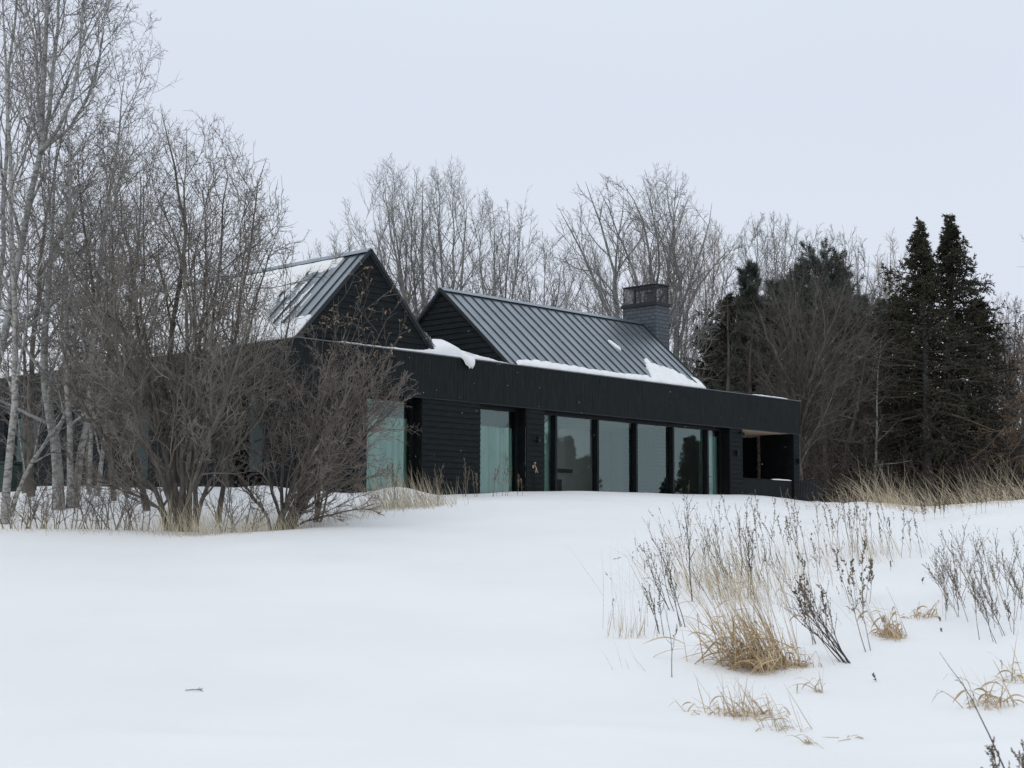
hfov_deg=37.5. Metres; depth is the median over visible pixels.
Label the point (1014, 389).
wood tree
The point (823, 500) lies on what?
grass tuft
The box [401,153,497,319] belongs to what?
bare tree
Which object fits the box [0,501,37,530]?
grass tuft
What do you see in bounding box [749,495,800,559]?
dry weed
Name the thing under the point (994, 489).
grass tuft
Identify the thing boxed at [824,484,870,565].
dry weed
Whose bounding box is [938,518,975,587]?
dry weed
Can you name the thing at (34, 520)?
grass tuft
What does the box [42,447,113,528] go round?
shrub
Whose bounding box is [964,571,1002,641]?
dry weed
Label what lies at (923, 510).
dry weed
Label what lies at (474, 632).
snowy ground
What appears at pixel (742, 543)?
dry weed
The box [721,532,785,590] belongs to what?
grass wisp
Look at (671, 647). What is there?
dry weed
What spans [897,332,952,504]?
wood tree
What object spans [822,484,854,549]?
dry weed
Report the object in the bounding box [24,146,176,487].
bare tree
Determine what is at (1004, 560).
dry weed
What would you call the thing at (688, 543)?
dry weed
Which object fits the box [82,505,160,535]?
grass tuft
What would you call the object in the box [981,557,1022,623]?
dry weed
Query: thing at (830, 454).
thicket shrub
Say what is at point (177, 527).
grass tuft
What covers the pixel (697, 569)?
grass tuft
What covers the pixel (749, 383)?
wood tree
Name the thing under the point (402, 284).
bare tree
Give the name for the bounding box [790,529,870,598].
grass wisp
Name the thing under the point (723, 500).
dry weed
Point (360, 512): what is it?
grass tuft
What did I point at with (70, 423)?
birch
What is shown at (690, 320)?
bare tree
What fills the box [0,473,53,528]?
sapling
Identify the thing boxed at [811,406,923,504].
thicket shrub
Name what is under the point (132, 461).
window
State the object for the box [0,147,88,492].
bare tree
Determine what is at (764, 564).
dry weed
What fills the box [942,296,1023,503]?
spruce
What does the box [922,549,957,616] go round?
dry weed
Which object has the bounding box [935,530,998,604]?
dry weed
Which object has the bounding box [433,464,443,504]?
dry weed
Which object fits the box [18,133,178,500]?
bare tree
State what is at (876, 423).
wood tree
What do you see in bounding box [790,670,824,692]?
grass clump
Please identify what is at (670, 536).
grass wisp
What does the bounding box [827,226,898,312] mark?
bare tree
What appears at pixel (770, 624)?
grass clump
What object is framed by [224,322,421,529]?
bare shrub
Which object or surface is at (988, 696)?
grass clump
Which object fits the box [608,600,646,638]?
grass tuft
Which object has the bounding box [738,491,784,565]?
dry weed
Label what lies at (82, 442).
birch
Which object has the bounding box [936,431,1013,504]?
thicket shrub
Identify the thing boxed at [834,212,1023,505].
spruce
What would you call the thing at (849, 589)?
grass wisp
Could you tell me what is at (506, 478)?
dry weed
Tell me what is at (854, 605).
grass wisp
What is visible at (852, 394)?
wood tree
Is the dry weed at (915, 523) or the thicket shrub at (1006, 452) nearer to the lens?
the dry weed at (915, 523)
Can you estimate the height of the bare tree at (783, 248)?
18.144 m
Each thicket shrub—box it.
[802,391,1015,502]
[802,407,872,493]
[802,408,864,501]
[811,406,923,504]
[814,383,920,502]
[818,405,905,500]
[849,403,908,501]
[868,433,958,505]
[872,387,972,506]
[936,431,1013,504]
[962,386,1023,500]
[964,400,1023,500]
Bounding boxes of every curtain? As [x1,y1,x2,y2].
[366,416,406,490]
[480,426,511,493]
[544,420,549,490]
[699,434,702,493]
[709,436,717,494]
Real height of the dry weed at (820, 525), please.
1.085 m
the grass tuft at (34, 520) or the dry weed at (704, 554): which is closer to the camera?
the dry weed at (704, 554)
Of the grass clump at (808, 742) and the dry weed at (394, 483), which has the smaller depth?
the grass clump at (808, 742)
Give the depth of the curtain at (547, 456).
43.29 m
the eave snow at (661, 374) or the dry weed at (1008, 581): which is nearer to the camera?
the dry weed at (1008, 581)
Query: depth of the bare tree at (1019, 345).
69.78 m
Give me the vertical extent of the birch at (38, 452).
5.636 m
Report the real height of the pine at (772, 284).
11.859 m
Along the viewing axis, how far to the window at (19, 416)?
45.59 m
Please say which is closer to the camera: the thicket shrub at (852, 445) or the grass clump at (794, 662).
the grass clump at (794, 662)
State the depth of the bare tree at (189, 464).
34.31 m
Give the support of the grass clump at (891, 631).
on the snowy ground
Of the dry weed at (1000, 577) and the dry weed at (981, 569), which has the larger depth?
the dry weed at (981, 569)
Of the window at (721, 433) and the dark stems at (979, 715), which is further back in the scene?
the window at (721, 433)
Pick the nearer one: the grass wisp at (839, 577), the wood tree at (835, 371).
the grass wisp at (839, 577)
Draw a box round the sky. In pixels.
[0,0,1023,431]
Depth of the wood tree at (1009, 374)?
68.59 m
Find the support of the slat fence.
on the snowy ground
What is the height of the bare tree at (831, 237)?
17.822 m
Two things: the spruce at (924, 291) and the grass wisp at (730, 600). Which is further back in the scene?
the spruce at (924, 291)
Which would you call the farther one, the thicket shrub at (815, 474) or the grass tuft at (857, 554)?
the thicket shrub at (815, 474)
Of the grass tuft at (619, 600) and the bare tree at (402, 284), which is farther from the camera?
the bare tree at (402, 284)
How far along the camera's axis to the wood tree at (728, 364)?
63.98 m
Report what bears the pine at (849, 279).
on the snowy ground
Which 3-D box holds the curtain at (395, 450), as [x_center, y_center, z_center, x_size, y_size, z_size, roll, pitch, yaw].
[-3.287,1.995,38.775,0.223,2.300,1.580,-5,-8,43]
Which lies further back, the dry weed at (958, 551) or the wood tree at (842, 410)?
the wood tree at (842, 410)
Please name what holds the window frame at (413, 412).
in the house
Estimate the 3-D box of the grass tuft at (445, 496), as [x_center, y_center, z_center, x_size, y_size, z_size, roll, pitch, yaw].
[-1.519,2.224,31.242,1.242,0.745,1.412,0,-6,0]
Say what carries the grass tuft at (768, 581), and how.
on the snowy ground
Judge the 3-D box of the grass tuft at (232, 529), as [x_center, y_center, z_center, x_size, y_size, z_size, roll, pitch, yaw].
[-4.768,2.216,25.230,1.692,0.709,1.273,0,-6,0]
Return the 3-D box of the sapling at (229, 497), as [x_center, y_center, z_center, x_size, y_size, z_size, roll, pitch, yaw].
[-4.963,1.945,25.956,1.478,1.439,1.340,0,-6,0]
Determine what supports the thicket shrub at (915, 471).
on the snowy ground
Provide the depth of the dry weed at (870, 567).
18.12 m
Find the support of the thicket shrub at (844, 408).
on the snowy ground
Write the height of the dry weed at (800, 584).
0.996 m
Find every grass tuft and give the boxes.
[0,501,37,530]
[8,501,68,531]
[27,507,94,534]
[69,508,131,534]
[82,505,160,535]
[125,498,197,534]
[136,491,227,536]
[172,490,242,536]
[180,500,276,535]
[219,497,287,532]
[232,497,325,530]
[274,502,343,528]
[304,499,362,523]
[334,498,405,520]
[345,483,398,514]
[356,470,411,512]
[357,465,432,511]
[381,461,439,508]
[401,469,450,509]
[411,479,468,506]
[602,532,636,634]
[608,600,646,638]
[647,515,716,589]
[666,527,768,614]
[667,531,746,600]
[683,513,771,586]
[690,518,803,589]
[694,528,788,610]
[720,528,809,611]
[723,531,832,593]
[767,521,843,582]
[772,502,873,561]
[792,491,843,509]
[812,480,876,508]
[814,508,895,563]
[817,467,908,505]
[829,457,934,508]
[836,463,958,512]
[838,465,975,512]
[850,501,916,557]
[878,467,995,512]
[884,465,992,509]
[906,471,1003,508]
[916,455,1023,507]
[931,457,1023,505]
[935,452,1023,505]
[950,456,1023,503]
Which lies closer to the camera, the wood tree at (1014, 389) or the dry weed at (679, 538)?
the dry weed at (679, 538)
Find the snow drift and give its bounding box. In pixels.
[339,339,505,368]
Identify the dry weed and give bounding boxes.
[390,459,401,498]
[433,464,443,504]
[463,458,469,496]
[471,470,477,496]
[493,465,499,495]
[502,457,511,495]
[517,475,523,495]
[638,539,673,610]
[641,579,663,634]
[643,519,766,604]
[658,502,725,576]
[661,543,684,626]
[664,607,674,676]
[673,504,719,586]
[680,480,697,599]
[703,535,753,604]
[707,504,742,575]
[713,510,760,584]
[716,493,749,561]
[725,526,791,611]
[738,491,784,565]
[743,526,755,594]
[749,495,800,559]
[769,494,817,574]
[783,488,807,560]
[784,492,855,566]
[793,551,828,644]
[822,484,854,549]
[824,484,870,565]
[831,537,874,604]
[840,556,870,651]
[861,489,911,561]
[863,500,921,557]
[920,499,944,517]
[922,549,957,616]
[924,529,989,597]
[929,544,964,608]
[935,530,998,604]
[937,494,948,513]
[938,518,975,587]
[940,539,967,620]
[945,525,992,594]
[952,563,997,626]
[956,486,987,515]
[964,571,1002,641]
[968,549,1018,634]
[973,569,1023,621]
[979,526,1023,595]
[979,737,1023,767]
[980,549,1023,609]
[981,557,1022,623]
[990,531,1023,592]
[993,474,1011,507]
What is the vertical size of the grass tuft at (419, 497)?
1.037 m
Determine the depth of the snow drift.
40.07 m
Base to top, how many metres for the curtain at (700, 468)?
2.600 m
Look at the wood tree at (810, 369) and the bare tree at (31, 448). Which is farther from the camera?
the wood tree at (810, 369)
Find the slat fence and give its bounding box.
[800,480,820,501]
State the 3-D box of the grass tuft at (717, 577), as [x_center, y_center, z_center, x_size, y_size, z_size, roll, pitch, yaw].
[2.533,2.211,17.999,1.078,1.061,1.734,2,-6,-14]
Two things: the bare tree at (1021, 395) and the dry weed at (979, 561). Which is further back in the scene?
the bare tree at (1021, 395)
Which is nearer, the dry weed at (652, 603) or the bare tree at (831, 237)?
the dry weed at (652, 603)
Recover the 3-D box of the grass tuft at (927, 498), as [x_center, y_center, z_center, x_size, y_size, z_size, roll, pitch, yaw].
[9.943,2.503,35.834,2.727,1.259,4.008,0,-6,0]
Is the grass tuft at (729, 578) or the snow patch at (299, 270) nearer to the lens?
the grass tuft at (729, 578)
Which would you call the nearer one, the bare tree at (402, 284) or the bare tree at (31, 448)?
the bare tree at (31, 448)
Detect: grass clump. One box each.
[642,554,804,675]
[670,549,833,668]
[670,664,790,720]
[743,681,811,731]
[763,644,822,669]
[787,734,823,748]
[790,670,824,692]
[827,734,862,740]
[857,591,907,641]
[901,594,946,619]
[932,648,1023,712]
[985,633,1023,682]
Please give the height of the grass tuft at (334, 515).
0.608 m
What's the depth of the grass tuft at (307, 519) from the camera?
26.37 m
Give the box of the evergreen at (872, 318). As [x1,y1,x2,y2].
[829,310,919,501]
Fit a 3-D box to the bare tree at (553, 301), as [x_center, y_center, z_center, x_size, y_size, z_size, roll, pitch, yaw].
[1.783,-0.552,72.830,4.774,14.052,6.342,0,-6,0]
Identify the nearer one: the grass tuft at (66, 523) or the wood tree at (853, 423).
the grass tuft at (66, 523)
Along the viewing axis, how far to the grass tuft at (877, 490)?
36.97 m
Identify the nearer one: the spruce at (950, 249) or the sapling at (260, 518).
the sapling at (260, 518)
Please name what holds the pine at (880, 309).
on the snowy ground
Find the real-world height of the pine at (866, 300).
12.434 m
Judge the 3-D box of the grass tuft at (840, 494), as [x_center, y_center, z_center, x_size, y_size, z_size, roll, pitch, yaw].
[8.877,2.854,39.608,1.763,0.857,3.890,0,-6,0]
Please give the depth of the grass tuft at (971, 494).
35.35 m
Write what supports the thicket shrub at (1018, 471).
on the snowy ground
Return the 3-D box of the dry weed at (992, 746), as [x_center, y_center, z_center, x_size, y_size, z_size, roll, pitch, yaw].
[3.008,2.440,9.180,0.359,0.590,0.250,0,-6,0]
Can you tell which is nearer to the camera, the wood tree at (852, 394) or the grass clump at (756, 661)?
the grass clump at (756, 661)
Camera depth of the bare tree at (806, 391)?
55.90 m
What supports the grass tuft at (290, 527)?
on the snowy ground
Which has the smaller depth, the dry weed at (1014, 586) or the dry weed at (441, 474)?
the dry weed at (1014, 586)
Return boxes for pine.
[711,260,786,437]
[762,275,786,391]
[768,237,878,408]
[777,261,818,380]
[829,266,856,368]
[855,294,871,314]
[869,297,896,407]
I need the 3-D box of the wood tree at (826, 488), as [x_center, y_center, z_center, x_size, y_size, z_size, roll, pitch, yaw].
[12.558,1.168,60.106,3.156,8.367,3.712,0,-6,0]
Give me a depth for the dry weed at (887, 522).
22.21 m
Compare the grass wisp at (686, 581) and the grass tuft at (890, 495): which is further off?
the grass tuft at (890, 495)
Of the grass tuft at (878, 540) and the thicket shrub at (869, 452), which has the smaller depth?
the grass tuft at (878, 540)
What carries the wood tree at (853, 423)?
on the snowy ground
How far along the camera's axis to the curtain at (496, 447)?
41.76 m
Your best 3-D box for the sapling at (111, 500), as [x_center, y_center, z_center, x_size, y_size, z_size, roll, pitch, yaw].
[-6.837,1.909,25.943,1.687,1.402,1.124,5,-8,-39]
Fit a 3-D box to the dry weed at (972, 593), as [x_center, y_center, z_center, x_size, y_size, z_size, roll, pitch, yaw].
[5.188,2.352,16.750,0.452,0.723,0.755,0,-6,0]
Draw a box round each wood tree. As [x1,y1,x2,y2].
[680,320,702,365]
[701,280,765,393]
[724,308,807,476]
[753,296,839,484]
[774,320,834,462]
[780,308,852,435]
[788,312,858,501]
[803,331,852,499]
[804,355,872,487]
[809,331,890,502]
[825,314,879,499]
[837,325,926,502]
[841,313,946,503]
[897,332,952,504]
[989,336,1023,500]
[990,318,1023,500]
[995,333,1023,452]
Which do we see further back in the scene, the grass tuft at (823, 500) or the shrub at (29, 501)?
the grass tuft at (823, 500)
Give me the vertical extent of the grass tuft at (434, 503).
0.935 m
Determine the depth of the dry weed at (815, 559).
20.98 m
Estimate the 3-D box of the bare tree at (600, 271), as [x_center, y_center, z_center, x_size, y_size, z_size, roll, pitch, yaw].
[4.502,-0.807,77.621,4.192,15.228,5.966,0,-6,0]
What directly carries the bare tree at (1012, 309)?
on the snowy ground
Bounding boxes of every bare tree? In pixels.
[0,0,178,341]
[0,0,225,364]
[0,4,132,496]
[0,68,131,509]
[0,113,239,510]
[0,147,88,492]
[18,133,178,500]
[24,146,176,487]
[39,53,211,489]
[39,105,316,531]
[113,156,258,489]
[188,170,367,520]
[302,220,360,259]
[340,151,448,317]
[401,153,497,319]
[451,184,544,302]
[508,229,592,310]
[542,162,745,381]
[562,229,627,317]
[611,218,672,345]
[651,204,725,374]
[678,218,743,369]
[725,212,792,299]
[738,257,904,479]
[758,210,804,305]
[791,222,838,285]
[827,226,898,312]
[855,227,913,324]
[967,234,1023,482]
[988,292,1023,432]
[994,319,1023,440]
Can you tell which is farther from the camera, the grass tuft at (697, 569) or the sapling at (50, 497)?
the sapling at (50, 497)
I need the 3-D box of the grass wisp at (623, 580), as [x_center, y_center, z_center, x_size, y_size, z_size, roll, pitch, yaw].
[1.446,2.268,18.201,1.628,0.696,0.739,0,-6,0]
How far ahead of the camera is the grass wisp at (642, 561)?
19.88 m
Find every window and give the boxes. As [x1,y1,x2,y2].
[5,413,38,460]
[129,401,147,483]
[236,389,262,486]
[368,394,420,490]
[480,404,524,491]
[544,410,728,494]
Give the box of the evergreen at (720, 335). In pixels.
[691,291,772,392]
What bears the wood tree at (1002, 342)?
on the snowy ground
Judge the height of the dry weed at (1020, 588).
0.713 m
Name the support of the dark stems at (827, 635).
on the snowy ground
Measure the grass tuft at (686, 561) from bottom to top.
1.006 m
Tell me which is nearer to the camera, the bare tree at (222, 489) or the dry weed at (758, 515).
the dry weed at (758, 515)
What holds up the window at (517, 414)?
in the house
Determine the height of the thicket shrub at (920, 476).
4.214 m
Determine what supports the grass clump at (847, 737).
on the snowy ground
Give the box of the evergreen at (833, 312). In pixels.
[813,302,889,459]
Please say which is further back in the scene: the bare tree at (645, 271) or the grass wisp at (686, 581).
the bare tree at (645, 271)
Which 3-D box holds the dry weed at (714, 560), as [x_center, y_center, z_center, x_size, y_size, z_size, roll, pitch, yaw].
[2.401,2.168,18.605,1.056,1.082,1.785,2,-6,-15]
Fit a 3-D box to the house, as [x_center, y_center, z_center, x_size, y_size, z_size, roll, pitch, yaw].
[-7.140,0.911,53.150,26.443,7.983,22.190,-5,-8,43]
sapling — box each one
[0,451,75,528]
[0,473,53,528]
[18,461,75,528]
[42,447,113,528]
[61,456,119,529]
[64,457,150,529]
[109,468,159,530]
[185,458,266,532]
[219,472,286,531]
[296,259,410,521]
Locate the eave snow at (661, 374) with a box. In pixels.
[516,358,705,388]
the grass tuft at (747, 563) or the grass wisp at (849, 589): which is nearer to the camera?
the grass wisp at (849, 589)
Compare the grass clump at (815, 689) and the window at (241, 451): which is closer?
the grass clump at (815, 689)
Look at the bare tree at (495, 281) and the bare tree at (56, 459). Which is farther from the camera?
the bare tree at (495, 281)
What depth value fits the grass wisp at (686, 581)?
18.64 m
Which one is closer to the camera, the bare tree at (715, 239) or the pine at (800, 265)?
the pine at (800, 265)
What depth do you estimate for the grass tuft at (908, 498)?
34.87 m
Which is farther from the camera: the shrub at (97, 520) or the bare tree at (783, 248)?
the bare tree at (783, 248)
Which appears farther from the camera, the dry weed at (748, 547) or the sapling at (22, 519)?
the sapling at (22, 519)
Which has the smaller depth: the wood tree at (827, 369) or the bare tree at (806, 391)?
the bare tree at (806, 391)
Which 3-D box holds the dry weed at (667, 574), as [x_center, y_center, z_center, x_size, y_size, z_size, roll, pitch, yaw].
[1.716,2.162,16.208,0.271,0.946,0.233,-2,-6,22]
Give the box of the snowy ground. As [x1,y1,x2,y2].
[0,486,1023,767]
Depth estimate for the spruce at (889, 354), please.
63.13 m
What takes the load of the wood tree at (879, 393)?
on the snowy ground
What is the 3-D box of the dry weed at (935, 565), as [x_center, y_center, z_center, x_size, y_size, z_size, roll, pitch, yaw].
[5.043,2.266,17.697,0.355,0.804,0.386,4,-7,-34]
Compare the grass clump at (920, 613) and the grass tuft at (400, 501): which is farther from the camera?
the grass tuft at (400, 501)
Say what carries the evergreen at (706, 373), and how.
on the snowy ground
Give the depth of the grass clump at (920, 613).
17.14 m
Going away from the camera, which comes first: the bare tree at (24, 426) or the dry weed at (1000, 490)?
the dry weed at (1000, 490)
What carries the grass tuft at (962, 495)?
on the snowy ground
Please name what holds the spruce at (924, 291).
on the snowy ground
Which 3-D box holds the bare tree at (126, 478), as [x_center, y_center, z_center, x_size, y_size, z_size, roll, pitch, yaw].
[-8.615,-2.286,34.297,3.588,9.961,4.434,0,-6,0]
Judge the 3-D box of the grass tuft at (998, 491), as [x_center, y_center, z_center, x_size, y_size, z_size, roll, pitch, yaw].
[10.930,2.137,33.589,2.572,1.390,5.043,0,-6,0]
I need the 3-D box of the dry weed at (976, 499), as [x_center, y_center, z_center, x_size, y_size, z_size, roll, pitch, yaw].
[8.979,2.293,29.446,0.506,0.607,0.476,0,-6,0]
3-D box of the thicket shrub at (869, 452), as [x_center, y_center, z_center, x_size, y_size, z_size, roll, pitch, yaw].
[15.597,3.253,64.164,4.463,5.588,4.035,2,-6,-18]
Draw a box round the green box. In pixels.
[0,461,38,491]
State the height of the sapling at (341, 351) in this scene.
4.964 m
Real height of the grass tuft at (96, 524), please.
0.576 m
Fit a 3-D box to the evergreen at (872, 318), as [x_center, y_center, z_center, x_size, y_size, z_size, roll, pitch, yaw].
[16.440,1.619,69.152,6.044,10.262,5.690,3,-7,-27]
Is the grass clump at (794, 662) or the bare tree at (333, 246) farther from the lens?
the bare tree at (333, 246)
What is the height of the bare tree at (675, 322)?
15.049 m
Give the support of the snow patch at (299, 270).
on the house
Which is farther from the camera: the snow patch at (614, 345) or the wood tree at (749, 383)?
the wood tree at (749, 383)
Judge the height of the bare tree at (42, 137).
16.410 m
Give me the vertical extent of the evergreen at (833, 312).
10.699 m
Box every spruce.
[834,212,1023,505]
[841,216,1015,504]
[853,292,932,502]
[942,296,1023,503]
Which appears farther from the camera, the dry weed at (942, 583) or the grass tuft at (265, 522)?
the grass tuft at (265, 522)
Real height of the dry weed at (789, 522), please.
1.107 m
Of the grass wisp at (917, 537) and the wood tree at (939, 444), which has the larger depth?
the wood tree at (939, 444)
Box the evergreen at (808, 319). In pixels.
[753,310,847,498]
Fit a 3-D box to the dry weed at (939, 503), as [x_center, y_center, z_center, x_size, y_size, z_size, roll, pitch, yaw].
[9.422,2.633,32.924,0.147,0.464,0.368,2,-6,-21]
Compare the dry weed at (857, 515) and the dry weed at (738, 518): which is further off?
the dry weed at (857, 515)
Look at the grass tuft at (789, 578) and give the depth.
19.26 m
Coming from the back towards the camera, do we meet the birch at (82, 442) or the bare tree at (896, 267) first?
the bare tree at (896, 267)
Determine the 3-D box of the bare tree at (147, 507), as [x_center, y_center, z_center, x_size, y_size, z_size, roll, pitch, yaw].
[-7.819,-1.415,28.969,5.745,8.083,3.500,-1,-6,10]
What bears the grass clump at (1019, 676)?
on the snowy ground
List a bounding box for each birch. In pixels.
[0,0,172,524]
[0,1,175,506]
[0,48,193,507]
[0,247,159,516]
[56,180,168,495]
[59,195,132,494]
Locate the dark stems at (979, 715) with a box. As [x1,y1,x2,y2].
[939,652,1004,767]
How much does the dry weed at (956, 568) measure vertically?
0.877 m
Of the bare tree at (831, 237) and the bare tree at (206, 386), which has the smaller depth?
the bare tree at (206, 386)
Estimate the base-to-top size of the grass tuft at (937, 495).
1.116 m
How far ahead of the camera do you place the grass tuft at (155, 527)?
25.03 m
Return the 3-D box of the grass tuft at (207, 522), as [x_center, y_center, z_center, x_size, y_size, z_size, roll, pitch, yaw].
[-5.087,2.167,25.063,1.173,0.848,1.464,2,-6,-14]
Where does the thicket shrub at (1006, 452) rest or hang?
on the snowy ground
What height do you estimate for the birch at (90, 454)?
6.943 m
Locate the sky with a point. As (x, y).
(920, 114)
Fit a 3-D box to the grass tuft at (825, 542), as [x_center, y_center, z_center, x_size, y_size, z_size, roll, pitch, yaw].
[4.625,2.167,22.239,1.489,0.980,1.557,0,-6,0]
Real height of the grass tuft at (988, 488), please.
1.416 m
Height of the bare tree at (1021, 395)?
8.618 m
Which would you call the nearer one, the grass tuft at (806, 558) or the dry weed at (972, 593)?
the dry weed at (972, 593)
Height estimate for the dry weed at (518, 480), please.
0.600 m
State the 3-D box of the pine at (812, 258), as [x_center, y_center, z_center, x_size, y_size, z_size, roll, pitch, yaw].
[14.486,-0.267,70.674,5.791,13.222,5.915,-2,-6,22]
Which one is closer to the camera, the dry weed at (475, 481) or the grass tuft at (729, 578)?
the grass tuft at (729, 578)
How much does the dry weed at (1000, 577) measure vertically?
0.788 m
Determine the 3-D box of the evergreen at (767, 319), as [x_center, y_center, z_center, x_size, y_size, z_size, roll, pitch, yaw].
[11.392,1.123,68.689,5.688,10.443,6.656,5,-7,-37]
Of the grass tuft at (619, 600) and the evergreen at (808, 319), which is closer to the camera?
the grass tuft at (619, 600)
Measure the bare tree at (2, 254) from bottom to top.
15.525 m
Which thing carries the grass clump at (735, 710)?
on the snowy ground
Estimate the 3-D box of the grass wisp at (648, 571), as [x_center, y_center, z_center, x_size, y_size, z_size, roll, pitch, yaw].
[1.651,2.297,18.811,0.880,0.645,0.986,2,-6,-15]
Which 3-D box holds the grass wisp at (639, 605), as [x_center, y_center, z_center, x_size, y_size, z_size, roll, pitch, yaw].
[1.402,2.240,15.909,0.481,0.894,1.094,2,-6,-18]
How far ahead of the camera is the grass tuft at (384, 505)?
29.44 m
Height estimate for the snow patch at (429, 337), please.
0.491 m
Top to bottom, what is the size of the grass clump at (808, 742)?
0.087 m
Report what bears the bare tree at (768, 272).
on the snowy ground
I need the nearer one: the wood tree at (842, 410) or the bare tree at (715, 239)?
the wood tree at (842, 410)
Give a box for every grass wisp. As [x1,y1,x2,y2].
[573,549,661,597]
[609,562,658,637]
[613,543,684,592]
[620,543,667,578]
[648,507,706,560]
[674,568,711,591]
[715,582,750,618]
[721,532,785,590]
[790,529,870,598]
[795,560,880,613]
[802,543,887,632]
[899,507,928,553]
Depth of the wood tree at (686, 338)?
79.37 m
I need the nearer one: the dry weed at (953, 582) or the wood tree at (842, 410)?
the dry weed at (953, 582)
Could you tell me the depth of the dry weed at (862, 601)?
15.29 m
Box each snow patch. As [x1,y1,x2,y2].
[0,257,343,377]
[424,332,434,345]
[608,340,620,350]
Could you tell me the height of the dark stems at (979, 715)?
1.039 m
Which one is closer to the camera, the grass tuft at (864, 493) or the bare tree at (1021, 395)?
the grass tuft at (864, 493)
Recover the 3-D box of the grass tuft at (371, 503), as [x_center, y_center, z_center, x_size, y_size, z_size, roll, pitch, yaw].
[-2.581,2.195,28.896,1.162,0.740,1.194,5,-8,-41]
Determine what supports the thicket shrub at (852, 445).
on the snowy ground
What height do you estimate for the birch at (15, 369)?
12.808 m
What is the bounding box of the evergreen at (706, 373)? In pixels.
[680,321,725,389]
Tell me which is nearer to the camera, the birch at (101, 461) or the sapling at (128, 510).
the sapling at (128, 510)
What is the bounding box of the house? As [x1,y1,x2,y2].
[0,248,800,499]
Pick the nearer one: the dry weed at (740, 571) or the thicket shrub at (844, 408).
the dry weed at (740, 571)
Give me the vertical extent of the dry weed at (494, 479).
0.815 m
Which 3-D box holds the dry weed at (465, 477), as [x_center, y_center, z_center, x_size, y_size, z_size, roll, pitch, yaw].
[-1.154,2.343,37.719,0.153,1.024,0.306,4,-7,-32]
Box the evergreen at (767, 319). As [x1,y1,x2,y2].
[747,300,822,472]
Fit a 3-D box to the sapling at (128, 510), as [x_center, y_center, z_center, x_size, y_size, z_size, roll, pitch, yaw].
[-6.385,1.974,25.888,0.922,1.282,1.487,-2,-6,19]
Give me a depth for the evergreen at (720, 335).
68.19 m
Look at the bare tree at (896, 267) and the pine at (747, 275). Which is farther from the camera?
the bare tree at (896, 267)
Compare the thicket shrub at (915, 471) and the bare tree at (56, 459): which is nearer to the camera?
the bare tree at (56, 459)
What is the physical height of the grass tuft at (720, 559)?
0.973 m
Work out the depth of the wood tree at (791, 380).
64.41 m
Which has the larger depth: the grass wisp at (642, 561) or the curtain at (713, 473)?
the curtain at (713, 473)
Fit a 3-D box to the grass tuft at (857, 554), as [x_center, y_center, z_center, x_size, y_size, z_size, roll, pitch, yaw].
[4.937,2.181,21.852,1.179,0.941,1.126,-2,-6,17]
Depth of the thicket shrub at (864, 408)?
62.82 m
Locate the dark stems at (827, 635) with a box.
[770,559,850,663]
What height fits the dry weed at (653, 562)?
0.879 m
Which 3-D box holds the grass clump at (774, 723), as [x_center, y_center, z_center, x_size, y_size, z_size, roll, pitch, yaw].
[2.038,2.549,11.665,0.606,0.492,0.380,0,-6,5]

